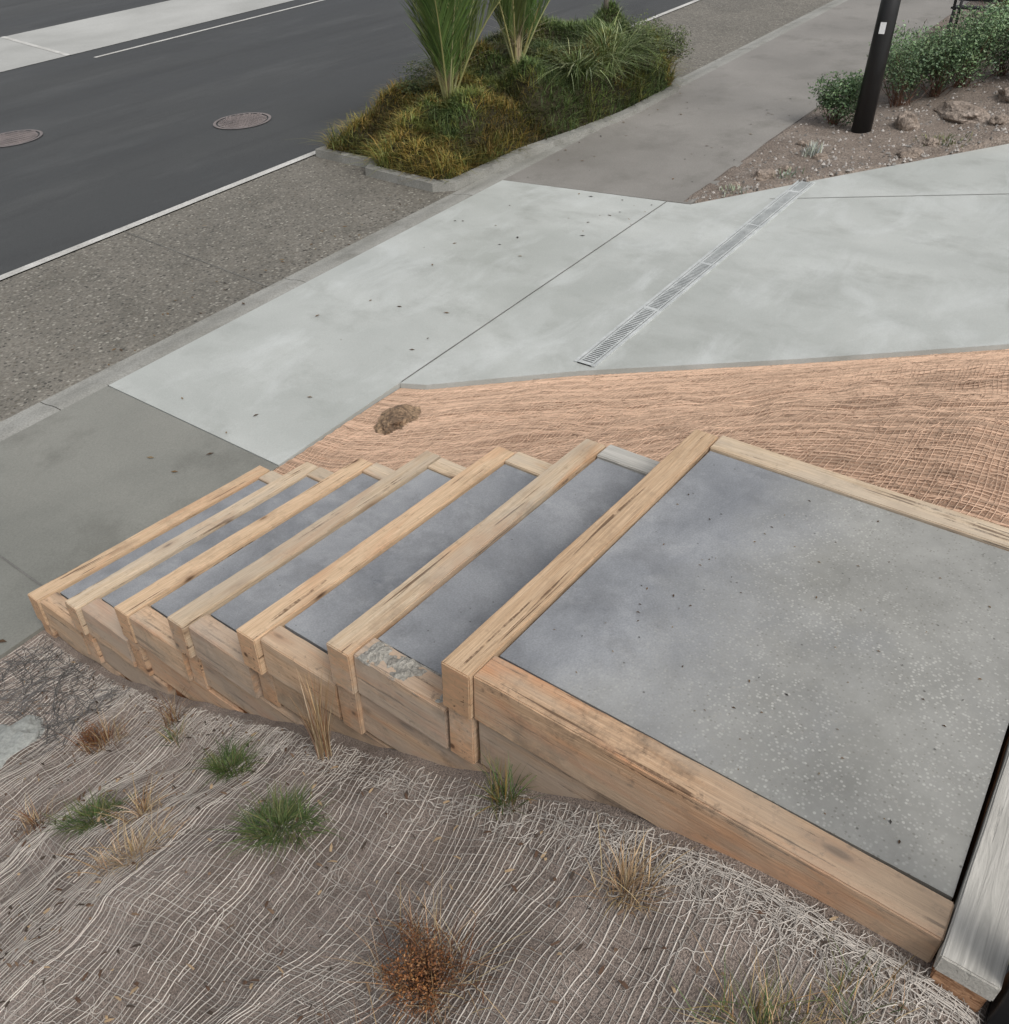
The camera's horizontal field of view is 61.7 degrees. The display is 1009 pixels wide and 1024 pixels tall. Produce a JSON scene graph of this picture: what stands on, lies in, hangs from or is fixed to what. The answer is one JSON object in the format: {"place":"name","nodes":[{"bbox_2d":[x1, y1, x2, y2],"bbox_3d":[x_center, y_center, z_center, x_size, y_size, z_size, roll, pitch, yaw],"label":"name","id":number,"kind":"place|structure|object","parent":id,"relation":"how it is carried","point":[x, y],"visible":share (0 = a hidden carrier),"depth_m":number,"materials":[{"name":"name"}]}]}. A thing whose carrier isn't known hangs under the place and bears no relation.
{"place":"outdoors","nodes":[
{"label":"outdoors","id":0,"kind":"place"},
{"bbox_2d":[0,0,168,36],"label":"road","id":1,"kind":"structure","parent":0,"point":[18,16],"depth_m":20.04,"materials":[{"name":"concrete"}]},
{"bbox_2d":[0,0,292,71],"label":"pavement","id":2,"kind":"structure","parent":0,"point":[82,35],"depth_m":17.94,"materials":[{"name":"concrete"}]},
{"bbox_2d":[1,36,70,55],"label":"road marking","id":3,"kind":"object","parent":2,"relation":"on","point":[37,46],"visible":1,"depth_m":16.79,"materials":[{"name":"white paint"}]},
{"bbox_2d":[0,0,692,274],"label":"road","id":4,"kind":"structure","parent":0,"point":[130,136],"depth_m":12.64,"materials":[{"name":"grey asphalt"}]},
{"bbox_2d":[0,129,42,146],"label":"manhole cover","id":5,"kind":"object","parent":4,"relation":"on","point":[16,138],"visible":1,"depth_m":11.74,"materials":[{"name":"metal"}]},
{"bbox_2d":[95,0,322,57],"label":"road marking","id":6,"kind":"object","parent":4,"relation":"on","point":[205,29],"visible":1,"depth_m":17.21,"materials":[{"name":"white paint"}]},
{"bbox_2d":[213,112,270,128],"bbox_3d":[-3.656,-5.459,11.767,0.800,0.075,0.800,23,42,29],"label":"manhole cover","id":7,"kind":"object","parent":4,"relation":"on","point":[239,121],"visible":1,"depth_m":11.75,"materials":[{"name":"metal"}]},
{"bbox_2d":[0,0,698,279],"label":"road edge strip","id":8,"kind":"object","parent":4,"relation":"on","point":[68,250],"depth_m":9.12,"materials":[{"name":"white paint"}]},
{"bbox_2d":[0,629,989,1023],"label":"embankment","id":9,"kind":"structure","parent":0,"point":[578,959],"depth_m":2.15,"materials":[{"name":"soil"}]},
{"bbox_2d":[0,715,44,768],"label":"rock","id":10,"kind":"object","parent":9,"relation":"on","point":[20,734],"visible":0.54,"depth_m":3.83,"materials":[{"name":"grey stone"}]},
{"bbox_2d":[2,790,71,842],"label":"dry grass tuft","id":11,"kind":"object","parent":9,"relation":"on","point":[28,819],"visible":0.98,"depth_m":3.18,"materials":[{"name":"beige plant"}]},
{"bbox_2d":[33,788,141,854],"bbox_3d":[-1.470,1.074,2.963,0.412,0.157,0.309,-2,36,-3],"label":"green sedge","id":12,"kind":"object","parent":9,"relation":"on","point":[89,813],"visible":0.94,"depth_m":2.99,"materials":[{"name":"green plant"}]},
{"bbox_2d":[74,718,112,745],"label":"brown shrub","id":13,"kind":"object","parent":9,"relation":"on","point":[89,735],"visible":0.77,"depth_m":3.64,"materials":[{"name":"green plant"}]},
{"bbox_2d":[56,699,139,763],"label":"dry grass tuft","id":14,"kind":"object","parent":9,"relation":"on","point":[84,746],"visible":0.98,"depth_m":3.61,"materials":[{"name":"brown plant"}]},
{"bbox_2d":[57,793,200,885],"bbox_3d":[-1.141,1.008,2.573,0.456,0.231,0.401,-18,39,-23],"label":"dry grass tuft","id":15,"kind":"object","parent":9,"relation":"on","point":[130,849],"visible":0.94,"depth_m":2.60,"materials":[{"name":"beige plant"}]},
{"bbox_2d":[88,766,187,840],"bbox_3d":[-1.224,0.976,2.833,0.327,0.176,0.364,23,42,29],"label":"dry grass tuft","id":16,"kind":"object","parent":9,"relation":"on","point":[145,809],"visible":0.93,"depth_m":2.85,"materials":[{"name":"beige plant"}]},
{"bbox_2d":[148,712,188,748],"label":"green sedge","id":17,"kind":"object","parent":9,"relation":"on","point":[177,737],"visible":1,"depth_m":3.36,"materials":[{"name":"green plant"}]},
{"bbox_2d":[143,686,195,733],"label":"dry grass tuft","id":18,"kind":"object","parent":9,"relation":"on","point":[172,720],"visible":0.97,"depth_m":3.49,"materials":[{"name":"beige plant"}]},
{"bbox_2d":[181,724,269,785],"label":"green sedge","id":19,"kind":"object","parent":9,"relation":"on","point":[216,766],"visible":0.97,"depth_m":2.98,"materials":[{"name":"green plant"}]},
{"bbox_2d":[202,773,348,876],"bbox_3d":[-0.653,0.881,2.423,0.406,0.178,0.380,-17,39,-22],"label":"green sedge","id":20,"kind":"object","parent":9,"relation":"on","point":[284,813],"visible":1,"depth_m":2.42,"materials":[{"name":"green plant"}]},
{"bbox_2d":[279,659,345,760],"bbox_3d":[-0.593,0.651,2.650,0.237,0.422,0.239,23,42,29],"label":"dry grass tuft","id":21,"kind":"object","parent":9,"relation":"on","point":[321,739],"visible":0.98,"depth_m":2.69,"materials":[{"name":"beige plant"}]},
{"bbox_2d":[318,974,444,1023],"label":"dry grass tuft","id":22,"kind":"object","parent":9,"relation":"on","point":[373,1012],"visible":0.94,"depth_m":1.74,"materials":[{"name":"beige plant"}]},
{"bbox_2d":[372,913,473,1023],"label":"brown shrub","id":23,"kind":"object","parent":9,"relation":"on","point":[423,974],"visible":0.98,"depth_m":1.80,"materials":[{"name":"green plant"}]},
{"bbox_2d":[320,868,531,1023],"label":"dry grass tuft","id":24,"kind":"object","parent":9,"relation":"on","point":[434,1002],"visible":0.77,"depth_m":1.84,"materials":[{"name":"brown plant"}]},
{"bbox_2d":[0,634,983,1023],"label":"jute netting","id":25,"kind":"object","parent":9,"relation":"on","point":[268,748],"visible":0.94,"depth_m":2.15,"materials":[{"name":"beige fabric"}]},
{"bbox_2d":[470,746,544,820],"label":"green sedge","id":26,"kind":"object","parent":9,"relation":"on","point":[495,796],"visible":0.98,"depth_m":2.25,"materials":[{"name":"green plant"}]},
{"bbox_2d":[564,817,694,931],"bbox_3d":[0.263,0.807,1.867,0.272,0.175,0.266,23,42,29],"label":"dry grass tuft","id":27,"kind":"object","parent":9,"relation":"on","point":[622,871],"visible":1,"depth_m":1.88,"materials":[{"name":"beige plant"}]},
{"bbox_2d":[659,926,879,1023],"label":"green sedge","id":28,"kind":"object","parent":9,"relation":"on","point":[768,1014],"visible":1,"depth_m":1.64,"materials":[{"name":"green plant"}]},
{"bbox_2d":[802,922,925,1023],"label":"green sedge","id":29,"kind":"object","parent":9,"relation":"on","point":[845,1002],"visible":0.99,"depth_m":1.64,"materials":[{"name":"green plant"}]},
{"bbox_2d":[983,965,1008,1023],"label":"fence post","id":30,"kind":"object","parent":9,"relation":"on","point":[997,1012],"visible":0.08,"depth_m":1.57,"materials":[{"name":"black paint"}]},
{"bbox_2d":[0,0,1008,964],"bbox_3d":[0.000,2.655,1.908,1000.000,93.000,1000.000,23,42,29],"label":"ground","id":31,"kind":"structure","parent":0,"point":[204,198],"depth_m":9.57,"materials":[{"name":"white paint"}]},
{"bbox_2d":[0,386,277,658],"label":"footpath","id":32,"kind":"structure","parent":31,"relation":"on","point":[84,480],"depth_m":5.36,"materials":[{"name":"concrete"}]},
{"bbox_2d":[0,555,42,585],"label":"footpath joint","id":33,"kind":"object","parent":32,"relation":"on","point":[20,570],"depth_m":4.75,"materials":[{"name":"grey concrete"}]},
{"bbox_2d":[0,0,832,421],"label":"parking bay","id":34,"kind":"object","parent":31,"relation":"on","point":[78,316],"visible":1,"depth_m":8.16,"materials":[{"name":"grey concrete"}]},
{"bbox_2d":[124,231,265,285],"bbox_3d":[-3.037,-2.469,8.162,2.385,0.014,0.010,26,43,31],"label":"parking bay joint","id":35,"kind":"object","parent":34,"relation":"on","point":[197,259],"visible":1,"depth_m":8.09,"materials":[{"name":"grey concrete"}]},
{"bbox_2d":[0,93,990,842],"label":"leaf litter","id":36,"kind":"object","parent":34,"relation":"on","point":[412,349],"visible":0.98,"depth_m":5.52,"materials":[{"name":"brown plant"}]},
{"bbox_2d":[298,0,694,195],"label":"planter","id":37,"kind":"object","parent":34,"relation":"on","point":[485,120],"visible":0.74,"depth_m":10.13,"materials":[{"name":"concrete"}]},
{"bbox_2d":[396,74,437,99],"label":"coprosma shrub","id":38,"kind":"object","parent":37,"relation":"in","point":[416,88],"visible":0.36,"depth_m":10.30,"materials":[{"name":"green plant"}]},
{"bbox_2d":[392,59,442,83],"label":"coprosma shrub","id":39,"kind":"object","parent":37,"relation":"in","point":[418,70],"visible":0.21,"depth_m":10.87,"materials":[{"name":"green plant"}]},
{"bbox_2d":[379,42,480,75],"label":"carex grass","id":40,"kind":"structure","parent":37,"relation":"in","point":[428,60],"depth_m":10.76,"materials":[{"name":"green plant"}]},
{"bbox_2d":[401,0,500,104],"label":"young palm","id":41,"kind":"object","parent":37,"relation":"in","point":[445,23],"visible":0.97,"depth_m":9.45,"materials":[{"name":"green plant"}]},
{"bbox_2d":[487,0,562,65],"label":"young palm","id":42,"kind":"object","parent":37,"relation":"in","point":[516,15],"visible":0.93,"depth_m":10.27,"materials":[{"name":"green plant"}]},
{"bbox_2d":[499,33,651,86],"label":"carex grass","id":43,"kind":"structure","parent":37,"relation":"in","point":[580,64],"depth_m":10.41,"materials":[{"name":"green plant"}]},
{"bbox_2d":[603,0,608,12],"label":"street tree","id":44,"kind":"object","parent":37,"relation":"on","point":[606,3],"visible":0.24,"depth_m":11.70,"materials":[{"name":"grey plant"}]},
{"bbox_2d":[536,13,680,80],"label":"carex grass","id":45,"kind":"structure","parent":37,"relation":"in","point":[616,59],"depth_m":10.66,"materials":[{"name":"green plant"}]},
{"bbox_2d":[566,4,694,68],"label":"carex grass","id":46,"kind":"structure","parent":37,"relation":"in","point":[641,46],"depth_m":10.98,"materials":[{"name":"green plant"}]},
{"bbox_2d":[597,5,669,36],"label":"coprosma shrub","id":47,"kind":"object","parent":37,"relation":"in","point":[642,21],"visible":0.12,"depth_m":11.71,"materials":[{"name":"green plant"}]},
{"bbox_2d":[610,18,670,63],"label":"coprosma shrub","id":48,"kind":"object","parent":37,"relation":"in","point":[652,36],"visible":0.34,"depth_m":11.27,"materials":[{"name":"green plant"}]},
{"bbox_2d":[656,24,694,66],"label":"coprosma shrub","id":49,"kind":"object","parent":37,"relation":"in","point":[671,46],"visible":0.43,"depth_m":11.70,"materials":[{"name":"green plant"}]},
{"bbox_2d":[0,0,846,441],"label":"kerb","id":50,"kind":"structure","parent":31,"relation":"on","point":[86,386],"depth_m":7.49,"materials":[{"name":"concrete"}]},
{"bbox_2d":[28,429,1008,1011],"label":"timber staircase","id":51,"kind":"structure","parent":31,"relation":"on","point":[424,605],"depth_m":2.44,"materials":[{"name":"concrete"}]},
{"bbox_2d":[504,0,969,203],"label":"footpath","id":52,"kind":"structure","parent":31,"relation":"on","point":[740,108],"depth_m":10.63,"materials":[{"name":"grey concrete"}]},
{"bbox_2d":[685,1,1008,203],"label":"garden bed","id":53,"kind":"object","parent":31,"relation":"on","point":[876,156],"visible":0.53,"depth_m":9.50,"materials":[{"name":"soil"}]},
{"bbox_2d":[719,183,748,196],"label":"silver plant","id":54,"kind":"object","parent":53,"relation":"on","point":[733,189],"visible":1,"depth_m":8.63,"materials":[{"name":"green plant"}]},
{"bbox_2d":[730,181,740,187],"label":"rock","id":55,"kind":"object","parent":53,"relation":"on","point":[734,183],"visible":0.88,"depth_m":8.68,"materials":[{"name":"beige stone"}]},
{"bbox_2d":[752,168,775,180],"bbox_3d":[2.725,-3.554,8.877,0.289,0.114,0.202,-25,42,-30],"label":"rock","id":56,"kind":"object","parent":53,"relation":"on","point":[763,174],"visible":0.98,"depth_m":8.80,"materials":[{"name":"beige stone"}]},
{"bbox_2d":[778,165,791,170],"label":"rock","id":57,"kind":"object","parent":53,"relation":"on","point":[784,167],"visible":0.77,"depth_m":8.98,"materials":[{"name":"beige stone"}]},
{"bbox_2d":[773,167,807,179],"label":"silver plant","id":58,"kind":"object","parent":53,"relation":"on","point":[786,173],"visible":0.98,"depth_m":8.84,"materials":[{"name":"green plant"}]},
{"bbox_2d":[797,139,810,147],"bbox_3d":[3.394,-4.169,9.534,0.165,0.080,0.124,30,45,35],"label":"rock","id":59,"kind":"object","parent":53,"relation":"on","point":[803,142],"visible":0.86,"depth_m":9.50,"materials":[{"name":"brown stone"}]},
{"bbox_2d":[800,141,823,157],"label":"silver plant","id":60,"kind":"object","parent":53,"relation":"on","point":[812,151],"visible":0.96,"depth_m":9.27,"materials":[{"name":"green plant"}]},
{"bbox_2d":[812,152,828,159],"bbox_3d":[3.457,-3.883,9.216,0.179,0.079,0.153,-10,37,-13],"label":"rock","id":61,"kind":"object","parent":53,"relation":"on","point":[822,156],"visible":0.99,"depth_m":9.18,"materials":[{"name":"beige stone"}]},
{"bbox_2d":[808,69,863,127],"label":"hebe shrub","id":62,"kind":"object","parent":53,"relation":"on","point":[850,91],"visible":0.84,"depth_m":9.85,"materials":[{"name":"green plant"}]},
{"bbox_2d":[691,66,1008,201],"bbox_3d":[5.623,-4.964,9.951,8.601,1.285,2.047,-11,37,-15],"label":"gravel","id":63,"kind":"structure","parent":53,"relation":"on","point":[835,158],"depth_m":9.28,"materials":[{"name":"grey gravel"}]},
{"bbox_2d":[851,0,900,133],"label":"street lamp","id":64,"kind":"object","parent":53,"relation":"on","point":[873,76],"visible":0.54,"depth_m":9.35,"materials":[{"name":"black metal"}]},
{"bbox_2d":[894,110,919,130],"bbox_3d":[4.627,-4.475,9.717,0.308,0.277,0.269,29,45,34],"label":"rock","id":65,"kind":"object","parent":53,"relation":"on","point":[905,120],"visible":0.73,"depth_m":9.63,"materials":[{"name":"brown stone"}]},
{"bbox_2d":[867,19,953,106],"bbox_3d":[4.842,-5.435,10.204,0.967,0.968,1.030,23,42,29],"label":"hebe shrub","id":66,"kind":"object","parent":53,"relation":"on","point":[904,69],"visible":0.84,"depth_m":10.12,"materials":[{"name":"green plant"}]},
{"bbox_2d":[897,147,923,157],"bbox_3d":[4.395,-3.891,9.130,0.321,0.108,0.226,-12,37,-16],"label":"rock","id":67,"kind":"object","parent":53,"relation":"on","point":[912,152],"visible":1,"depth_m":9.06,"materials":[{"name":"beige stone"}]},
{"bbox_2d":[886,26,956,89],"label":"hebe shrub","id":68,"kind":"object","parent":53,"relation":"on","point":[918,30],"visible":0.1,"depth_m":10.73,"materials":[{"name":"green plant"}]},
{"bbox_2d":[922,137,940,146],"bbox_3d":[4.715,-4.085,9.308,0.190,0.088,0.201,-19,40,-24],"label":"rock","id":69,"kind":"object","parent":53,"relation":"on","point":[931,142],"visible":1,"depth_m":9.26,"materials":[{"name":"brown stone"}]},
{"bbox_2d":[913,132,972,146],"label":"silver plant","id":70,"kind":"object","parent":53,"relation":"on","point":[949,135],"visible":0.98,"depth_m":9.28,"materials":[{"name":"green plant"}]},
{"bbox_2d":[908,20,994,97],"bbox_3d":[5.322,-5.524,10.258,1.059,0.891,0.962,23,42,29],"label":"hebe shrub","id":71,"kind":"object","parent":53,"relation":"on","point":[949,58],"visible":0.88,"depth_m":10.10,"materials":[{"name":"green plant"}]},
{"bbox_2d":[934,101,990,123],"bbox_3d":[5.336,-4.627,9.773,0.518,0.199,0.763,-5,36,-7],"label":"rock","id":72,"kind":"object","parent":53,"relation":"on","point":[962,112],"visible":0.93,"depth_m":9.63,"materials":[{"name":"brown stone"}]},
{"bbox_2d":[941,28,991,59],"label":"shrub","id":73,"kind":"object","parent":53,"relation":"on","point":[960,36],"visible":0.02,"depth_m":11.70,"materials":[{"name":"green plant"}]},
{"bbox_2d":[933,0,1008,87],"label":"hebe shrub","id":74,"kind":"object","parent":53,"relation":"on","point":[993,25],"visible":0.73,"depth_m":10.15,"materials":[{"name":"green plant"}]},
{"bbox_2d":[947,0,1007,37],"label":"park bench","id":75,"kind":"object","parent":53,"relation":"on","point":[955,6],"visible":0.53,"depth_m":12.71,"materials":[{"name":"black paint"}]},
{"bbox_2d":[968,0,1008,76],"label":"hebe shrub","id":76,"kind":"object","parent":53,"relation":"on","point":[1003,65],"visible":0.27,"depth_m":10.49,"materials":[{"name":"green plant"}]},
{"bbox_2d":[989,113,1008,124],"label":"rock","id":77,"kind":"object","parent":53,"relation":"on","point":[1001,119],"visible":1,"depth_m":9.36,"materials":[{"name":"brown stone"}]},
{"bbox_2d":[998,87,1008,101],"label":"rock","id":78,"kind":"object","parent":53,"relation":"on","point":[1003,96],"visible":1,"depth_m":9.81,"materials":[{"name":"brown stone"}]},
{"bbox_2d":[109,144,1008,466],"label":"driveway","id":79,"kind":"structure","parent":0,"point":[903,260],"depth_m":6.91,"materials":[{"name":"concrete"}]},
{"bbox_2d":[574,180,814,367],"bbox_3d":[1.849,-2.232,7.425,0.176,0.432,4.280,23,42,29],"label":"channel drain","id":80,"kind":"object","parent":79,"relation":"on","point":[596,354],"visible":1,"depth_m":7.08,"materials":[{"name":"metal"}]},
{"bbox_2d":[273,349,1008,527],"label":"matted bank","id":81,"kind":"structure","parent":0,"point":[976,509],"depth_m":3.62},
{"bbox_2d":[274,349,1008,527],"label":"coir matting","id":82,"kind":"object","parent":81,"relation":"on","point":[552,390],"visible":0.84,"depth_m":5.00,"materials":[{"name":"brown wicker"}]},
{"bbox_2d":[373,404,420,434],"bbox_3d":[-0.711,-0.646,5.731,0.279,0.098,0.425,15,38,20],"label":"rock","id":83,"kind":"object","parent":82,"relation":"on","point":[392,419],"visible":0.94,"depth_m":5.66,"materials":[{"name":"brown stone"}]}
]}

